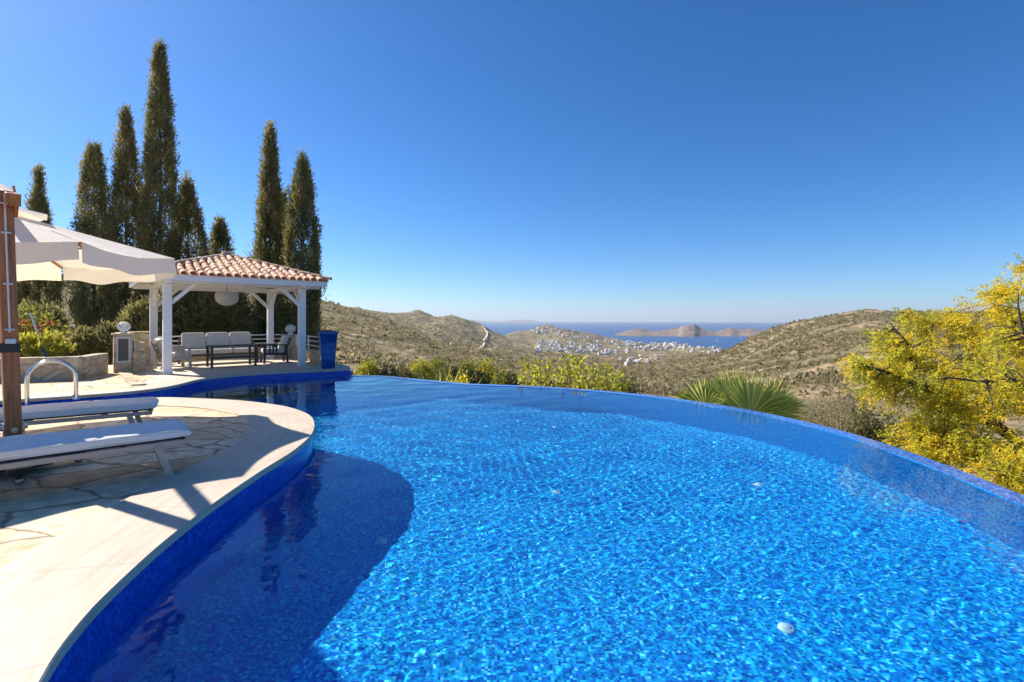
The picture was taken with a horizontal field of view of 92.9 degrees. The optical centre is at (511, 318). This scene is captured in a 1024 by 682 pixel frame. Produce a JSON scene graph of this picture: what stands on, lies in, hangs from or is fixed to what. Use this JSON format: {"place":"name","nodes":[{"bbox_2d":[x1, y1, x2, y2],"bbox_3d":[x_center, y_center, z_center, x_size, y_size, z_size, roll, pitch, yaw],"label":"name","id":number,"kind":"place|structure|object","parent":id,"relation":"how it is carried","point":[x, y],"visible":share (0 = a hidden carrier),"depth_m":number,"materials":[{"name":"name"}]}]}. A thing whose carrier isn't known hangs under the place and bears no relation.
{"place":"outdoors","nodes":[
{"label":"outdoors","id":0,"kind":"place"},
{"bbox_2d":[0,278,1023,481],"bbox_3d":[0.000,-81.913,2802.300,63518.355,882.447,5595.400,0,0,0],"label":"terrain","id":1,"kind":"structure","parent":0,"point":[410,353],"depth_m":329.60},
{"bbox_2d":[17,164,72,316],"bbox_3d":[-23.227,-2.796,24.033,2.761,9.974,2.493,0,0,0],"label":"cypress tree","id":2,"kind":"object","parent":1,"relation":"on","point":[37,201],"visible":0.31,"depth_m":23.86,"materials":[{"name":"green plant"}]},
{"bbox_2d":[18,291,74,356],"bbox_3d":[-18.136,0.580,18.446,2.388,3.307,2.433,0,0,-39],"label":"evergreen shrub","id":3,"kind":"object","parent":1,"relation":"on","point":[47,308],"visible":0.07,"depth_m":18.49,"materials":[{"name":"green plant"}]},
{"bbox_2d":[50,324,102,355],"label":"evergreen shrub","id":4,"kind":"object","parent":1,"relation":"on","point":[82,338],"visible":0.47,"depth_m":16.84,"materials":[{"name":"green plant"}]},
{"bbox_2d":[61,137,113,332],"bbox_3d":[-19.779,-3.250,22.957,2.308,10.903,2.358,0,0,0],"label":"cypress tree","id":5,"kind":"object","parent":1,"relation":"on","point":[93,172],"visible":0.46,"depth_m":22.62,"materials":[{"name":"green plant"}]},
{"bbox_2d":[92,318,128,364],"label":"evergreen shrub","id":6,"kind":"object","parent":1,"relation":"on","point":[104,329],"visible":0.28,"depth_m":17.14,"materials":[{"name":"green plant"}]},
{"bbox_2d":[92,103,144,327],"bbox_3d":[-18.168,-4.111,22.975,2.664,12.569,2.390,0,0,18],"label":"cypress tree","id":7,"kind":"object","parent":1,"relation":"on","point":[125,166],"visible":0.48,"depth_m":22.62,"materials":[{"name":"green plant"}]},
{"bbox_2d":[112,293,178,349],"bbox_3d":[-13.809,0.579,18.202,2.295,3.091,1.774,0,0,0],"label":"evergreen shrub","id":8,"kind":"object","parent":1,"relation":"on","point":[136,317],"visible":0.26,"depth_m":17.86,"materials":[{"name":"green plant"}]},
{"bbox_2d":[126,34,190,319],"bbox_3d":[-16.247,-5.494,22.515,2.286,15.313,2.462,0,0,0],"label":"cypress tree","id":9,"kind":"object","parent":1,"relation":"on","point":[160,106],"visible":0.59,"depth_m":22.18,"materials":[{"name":"green plant"}]},
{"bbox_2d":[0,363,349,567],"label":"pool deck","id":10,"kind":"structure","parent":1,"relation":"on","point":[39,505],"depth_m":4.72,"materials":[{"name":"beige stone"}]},
{"bbox_2d":[0,353,107,382],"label":"raised bed","id":11,"kind":"object","parent":10,"relation":"on","point":[90,365],"visible":0.76,"depth_m":11.88,"materials":[{"name":"stone"}]},
{"bbox_2d":[30,313,47,356],"bbox_3d":[-11.970,0.438,12.283,0.677,1.189,0.100,0,0,16],"label":"leaning pole","id":12,"kind":"object","parent":11,"relation":"on","point":[36,330],"visible":0.64,"depth_m":12.29,"materials":[{"name":"metal"}]},
{"bbox_2d":[18,298,76,356],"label":"bougainvillea","id":13,"kind":"object","parent":11,"relation":"on","point":[27,326],"visible":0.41,"depth_m":13.18,"materials":[{"name":"green plant"}]},
{"bbox_2d":[19,328,76,356],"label":"flowering shrub","id":14,"kind":"object","parent":11,"relation":"on","point":[35,350],"visible":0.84,"depth_m":12.38,"materials":[{"name":"yellow plant"}]},
{"bbox_2d":[0,397,158,426],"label":"sun lounger","id":15,"kind":"object","parent":10,"relation":"on","point":[61,412],"visible":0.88,"depth_m":5.90,"materials":[{"name":"beige metal"}]},
{"bbox_2d":[0,183,176,483],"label":"cantilever parasol","id":16,"kind":"object","parent":10,"relation":"on","point":[32,247],"visible":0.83,"depth_m":5.74,"materials":[{"name":"fabric"}]},
{"bbox_2d":[0,419,191,476],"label":"sun lounger","id":17,"kind":"object","parent":10,"relation":"on","point":[15,451],"visible":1,"depth_m":4.35,"materials":[{"name":"beige metal"}]},
{"bbox_2d":[111,333,145,372],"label":"stone pillar","id":18,"kind":"structure","parent":10,"relation":"on","point":[129,354],"depth_m":13.64,"materials":[{"name":"stone"}]},
{"bbox_2d":[117,322,130,332],"bbox_3d":[-10.950,0.237,13.720,0.310,0.329,0.310,0,0,0],"label":"globe lamp","id":19,"kind":"object","parent":18,"relation":"on","point":[123,327],"visible":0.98,"depth_m":13.63,"materials":[{"name":"white glass"}]},
{"bbox_2d":[118,371,145,385],"bbox_3d":[-9.759,1.488,12.400,0.293,0.055,4.051,0,0,-43],"label":"stone edging","id":20,"kind":"object","parent":10,"relation":"on","point":[130,379],"visible":0.91,"depth_m":11.73,"materials":[{"name":"beige stone"}]},
{"bbox_2d":[116,331,149,363],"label":"stone wall","id":21,"kind":"structure","parent":10,"relation":"on","point":[141,336],"depth_m":16.26,"materials":[{"name":"beige stone"}]},
{"bbox_2d":[0,367,348,681],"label":"pool coping","id":22,"kind":"object","parent":10,"relation":"on","point":[60,592],"visible":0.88,"depth_m":3.34,"materials":[{"name":"stone"}]},
{"bbox_2d":[24,359,79,405],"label":"ladder rails","id":23,"kind":"object","parent":22,"relation":"attached to","point":[36,366],"visible":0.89,"depth_m":8.94,"materials":[{"name":"metal"}]},
{"bbox_2d":[317,329,337,368],"bbox_3d":[-5.570,0.885,14.741,0.634,1.203,0.632,0,0,-22],"label":"tall planter","id":24,"kind":"object","parent":22,"relation":"on","point":[327,339],"visible":1,"depth_m":14.53,"materials":[{"name":"blue ceramic"}]},
{"bbox_2d":[127,357,341,387],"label":"gazebo terrace","id":25,"kind":"structure","parent":10,"relation":"on","point":[199,367],"depth_m":14.96,"materials":[{"name":"beige stone"}]},
{"bbox_2d":[150,338,192,369],"bbox_3d":[-10.231,1.034,14.623,0.765,0.938,0.921,0,0,41],"label":"armchair","id":26,"kind":"object","parent":25,"relation":"on","point":[181,354],"visible":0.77,"depth_m":14.55,"materials":[{"name":"white fabric"}]},
{"bbox_2d":[177,332,258,365],"bbox_3d":[-10.005,0.981,16.610,2.275,1.038,0.874,0,0,-41],"label":"sofa","id":27,"kind":"object","parent":25,"relation":"on","point":[197,342],"visible":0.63,"depth_m":16.56,"materials":[{"name":"white fabric"}]},
{"bbox_2d":[127,251,331,373],"bbox_3d":[-9.190,-0.343,15.680,5.008,3.666,5.008,0,0,-41],"label":"gazebo","id":28,"kind":"object","parent":25,"relation":"on","point":[225,271],"visible":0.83,"depth_m":14.87,"materials":[{"name":"white paint"}]},
{"bbox_2d":[215,292,238,305],"bbox_3d":[-9.190,-1.137,15.680,0.670,1.425,0.670,0,0,-41],"label":"pendant lamp","id":29,"kind":"object","parent":28,"relation":"hanging from","point":[226,298],"visible":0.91,"depth_m":15.44,"materials":[{"name":"metal"}]},
{"bbox_2d":[205,344,257,367],"bbox_3d":[-8.876,1.163,15.397,1.300,0.673,0.825,0,0,-41],"label":"coffee table","id":30,"kind":"object","parent":25,"relation":"on","point":[249,356],"visible":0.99,"depth_m":15.25,"materials":[{"name":"metal"}]},
{"bbox_2d":[259,335,290,363],"bbox_3d":[-8.139,1.034,16.726,0.921,0.938,0.765,0,0,-35],"label":"armchair","id":31,"kind":"object","parent":25,"relation":"on","point":[282,344],"visible":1,"depth_m":16.60,"materials":[{"name":"fabric"}]},
{"bbox_2d":[282,334,297,357],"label":"stone pillar","id":32,"kind":"structure","parent":10,"relation":"on","point":[292,342],"depth_m":18.83,"materials":[{"name":"beige stone"}]},
{"bbox_2d":[285,324,295,333],"bbox_3d":[-8.660,0.408,19.020,0.380,0.392,0.380,0,0,0],"label":"globe lamp","id":33,"kind":"object","parent":32,"relation":"on","point":[290,328],"visible":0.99,"depth_m":18.90,"materials":[{"name":"white glass"}]},
{"bbox_2d":[292,334,319,364],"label":"stone wall","id":34,"kind":"structure","parent":10,"relation":"on","point":[313,355],"depth_m":17.12,"materials":[{"name":"beige stone"}]},
{"bbox_2d":[0,370,1023,681],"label":"pool basin","id":35,"kind":"object","parent":10,"relation":"in","point":[122,598],"visible":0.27,"depth_m":5.04,"materials":[{"name":"tile"}]},
{"bbox_2d":[59,376,1023,681],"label":"pool water","id":36,"kind":"structure","parent":35,"relation":"in","point":[395,530],"depth_m":3.41,"materials":[{"name":"blue liquid"}]},
{"bbox_2d":[161,168,212,259],"bbox_3d":[-15.729,-2.519,23.394,3.010,9.488,2.948,0,0,0],"label":"cypress tree","id":37,"kind":"object","parent":1,"relation":"on","point":[191,206],"visible":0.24,"depth_m":23.31,"materials":[{"name":"green plant"}]},
{"bbox_2d":[148,290,229,346],"bbox_3d":[-13.305,0.023,20.000,3.351,4.397,3.159,0,0,-31],"label":"evergreen shrub","id":38,"kind":"object","parent":1,"relation":"on","point":[186,303],"visible":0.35,"depth_m":19.32,"materials":[{"name":"green plant"}]},
{"bbox_2d":[158,334,281,361],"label":"stone wall","id":39,"kind":"structure","parent":1,"relation":"on","point":[197,358],"depth_m":17.88,"materials":[{"name":"beige stone"}]},
{"bbox_2d":[184,291,263,348],"bbox_3d":[-12.341,-0.010,20.541,3.238,4.398,2.657,0,0,0],"label":"evergreen shrub","id":40,"kind":"object","parent":1,"relation":"on","point":[240,318],"visible":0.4,"depth_m":20.09,"materials":[{"name":"green plant"}]},
{"bbox_2d":[207,212,245,292],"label":"cypress tree","id":41,"kind":"object","parent":1,"relation":"on","point":[220,240],"visible":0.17,"depth_m":24.77,"materials":[{"name":"green plant"}]},
{"bbox_2d":[243,116,295,346],"bbox_3d":[-11.502,-3.777,23.168,2.530,11.773,2.591,0,0,0],"label":"cypress tree","id":42,"kind":"object","parent":1,"relation":"on","point":[270,221],"visible":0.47,"depth_m":22.65,"materials":[{"name":"green plant"}]},
{"bbox_2d":[272,184,297,340],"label":"cypress tree","id":43,"kind":"object","parent":1,"relation":"on","point":[284,194],"visible":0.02,"depth_m":24.43,"materials":[{"name":"green plant"}]},
{"bbox_2d":[274,147,327,349],"bbox_3d":[-9.655,-2.755,22.031,2.447,10.064,2.368,0,0,0],"label":"cypress tree","id":44,"kind":"object","parent":1,"relation":"on","point":[287,309],"visible":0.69,"depth_m":21.62,"materials":[{"name":"green plant"}]},
{"bbox_2d":[353,355,380,374],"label":"bush","id":45,"kind":"object","parent":1,"relation":"on","point":[366,366],"visible":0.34,"depth_m":23.86,"materials":[{"name":"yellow plant"}]},
{"bbox_2d":[372,363,402,376],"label":"bush","id":46,"kind":"object","parent":1,"relation":"on","point":[384,371],"visible":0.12,"depth_m":21.95,"materials":[{"name":"green plant"}]},
{"bbox_2d":[397,364,418,378],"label":"bush","id":47,"kind":"object","parent":1,"relation":"on","point":[408,372],"visible":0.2,"depth_m":24.82,"materials":[{"name":"green plant"}]},
{"bbox_2d":[405,358,434,379],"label":"bush","id":48,"kind":"object","parent":1,"relation":"on","point":[424,363],"visible":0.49,"depth_m":25.79,"materials":[{"name":"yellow plant"}]},
{"bbox_2d":[428,357,448,379],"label":"bush","id":49,"kind":"object","parent":1,"relation":"on","point":[435,363],"visible":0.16,"depth_m":27.84,"materials":[{"name":"green plant"}]},
{"bbox_2d":[409,359,480,382],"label":"spiky tuft","id":50,"kind":"object","parent":1,"relation":"on","point":[441,374],"visible":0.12,"depth_m":16.50,"materials":[{"name":"green plant"}]},
{"bbox_2d":[434,354,466,381],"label":"bush","id":51,"kind":"object","parent":1,"relation":"on","point":[454,370],"visible":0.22,"depth_m":21.84,"materials":[{"name":"green plant"}]},
{"bbox_2d":[446,366,472,382],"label":"bush","id":52,"kind":"object","parent":1,"relation":"on","point":[461,378],"visible":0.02,"depth_m":16.56,"materials":[{"name":"yellow plant"}]},
{"bbox_2d":[458,354,477,377],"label":"bush","id":53,"kind":"object","parent":1,"relation":"on","point":[468,364],"visible":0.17,"depth_m":24.85,"materials":[{"name":"green plant"}]},
{"bbox_2d":[457,364,491,383],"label":"bush","id":54,"kind":"object","parent":1,"relation":"on","point":[477,379],"visible":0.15,"depth_m":17.95,"materials":[{"name":"green plant"}]},
{"bbox_2d":[469,354,499,383],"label":"bush","id":55,"kind":"object","parent":1,"relation":"on","point":[487,368],"visible":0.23,"depth_m":22.81,"materials":[{"name":"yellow plant"}]},
{"bbox_2d":[489,364,518,384],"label":"bush","id":56,"kind":"object","parent":1,"relation":"on","point":[501,379],"visible":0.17,"depth_m":19.90,"materials":[{"name":"green plant"}]},
{"bbox_2d":[505,360,519,384],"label":"bush","id":57,"kind":"object","parent":1,"relation":"on","point":[515,381],"visible":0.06,"depth_m":17.95,"materials":[{"name":"green plant"}]},
{"bbox_2d":[30,279,1023,402],"bbox_3d":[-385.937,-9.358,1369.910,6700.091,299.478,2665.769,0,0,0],"label":"hillside scrub","id":58,"kind":"object","parent":1,"relation":"on","point":[352,356],"visible":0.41,"depth_m":237.44,"materials":[{"name":"green plant"}]},
{"bbox_2d":[514,349,634,391],"bbox_3d":[1.934,2.883,15.477,4.106,3.849,3.281,0,0,0],"label":"broad leaf shrub","id":59,"kind":"object","parent":1,"relation":"on","point":[580,381],"visible":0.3,"depth_m":15.10,"materials":[{"name":"green plant"}]},
{"bbox_2d":[622,369,641,393],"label":"bush","id":60,"kind":"object","parent":1,"relation":"on","point":[631,386],"visible":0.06,"depth_m":16.93,"materials":[{"name":"green plant"}]},
{"bbox_2d":[643,380,673,396],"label":"bush","id":61,"kind":"object","parent":1,"relation":"on","point":[657,394],"visible":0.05,"depth_m":16.05,"materials":[{"name":"green plant"}]},
{"bbox_2d":[671,367,810,420],"bbox_3d":[5.158,3.362,11.132,2.950,4.677,1.997,0,0,27],"label":"fan palm","id":62,"kind":"object","parent":1,"relation":"on","point":[775,402],"visible":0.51,"depth_m":10.24,"materials":[{"name":"green plant"}]},
{"bbox_2d":[796,389,838,428],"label":"bush","id":63,"kind":"object","parent":1,"relation":"on","point":[811,414],"visible":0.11,"depth_m":14.88,"materials":[{"name":"green plant"}]},
{"bbox_2d":[815,402,847,430],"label":"bush","id":64,"kind":"object","parent":1,"relation":"on","point":[830,418],"visible":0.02,"depth_m":11.57,"materials":[{"name":"green plant"}]},
{"bbox_2d":[809,370,885,431],"bbox_3d":[10.875,3.909,15.983,2.584,4.420,2.294,0,0,0],"label":"bush","id":65,"kind":"object","parent":1,"relation":"on","point":[847,395],"visible":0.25,"depth_m":15.89,"materials":[{"name":"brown plant"}]},
{"bbox_2d":[842,393,905,449],"bbox_3d":[8.188,3.913,10.923,1.934,4.638,1.658,0,0,0],"label":"bush","id":66,"kind":"object","parent":1,"relation":"on","point":[866,431],"visible":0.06,"depth_m":10.95,"materials":[{"name":"green plant"}]},
{"bbox_2d":[892,398,966,472],"bbox_3d":[7.562,3.853,9.027,1.444,5.160,1.449,0,0,0],"label":"bush","id":67,"kind":"object","parent":1,"relation":"on","point":[945,463],"visible":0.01,"depth_m":8.88,"materials":[{"name":"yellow plant"}]},
{"bbox_2d":[836,253,1023,494],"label":"golden tree","id":68,"kind":"object","parent":1,"relation":"on","point":[947,396],"visible":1,"depth_m":7.55,"materials":[{"name":"yellow plant"}]},
{"bbox_2d":[0,0,1023,322],"label":"sky","id":69,"kind":"structure","parent":0,"point":[784,161],"materials":[{"name":"blue"}]},
{"bbox_2d":[470,319,554,322],"bbox_3d":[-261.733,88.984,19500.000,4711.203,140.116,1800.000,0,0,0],"label":"distant island","id":70,"kind":"structure","parent":0,"point":[522,321],"depth_m":19081.77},
{"bbox_2d":[480,322,788,350],"bbox_3d":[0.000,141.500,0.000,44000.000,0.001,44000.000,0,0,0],"label":"sea","id":71,"kind":"structure","parent":0,"point":[608,329],"depth_m":7184.67,"materials":[{"name":"liquid"}]},
{"bbox_2d":[615,324,765,336],"bbox_3d":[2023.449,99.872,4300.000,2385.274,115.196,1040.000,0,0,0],"label":"island","id":72,"kind":"structure","parent":0,"point":[693,330],"depth_m":4101.82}
]}

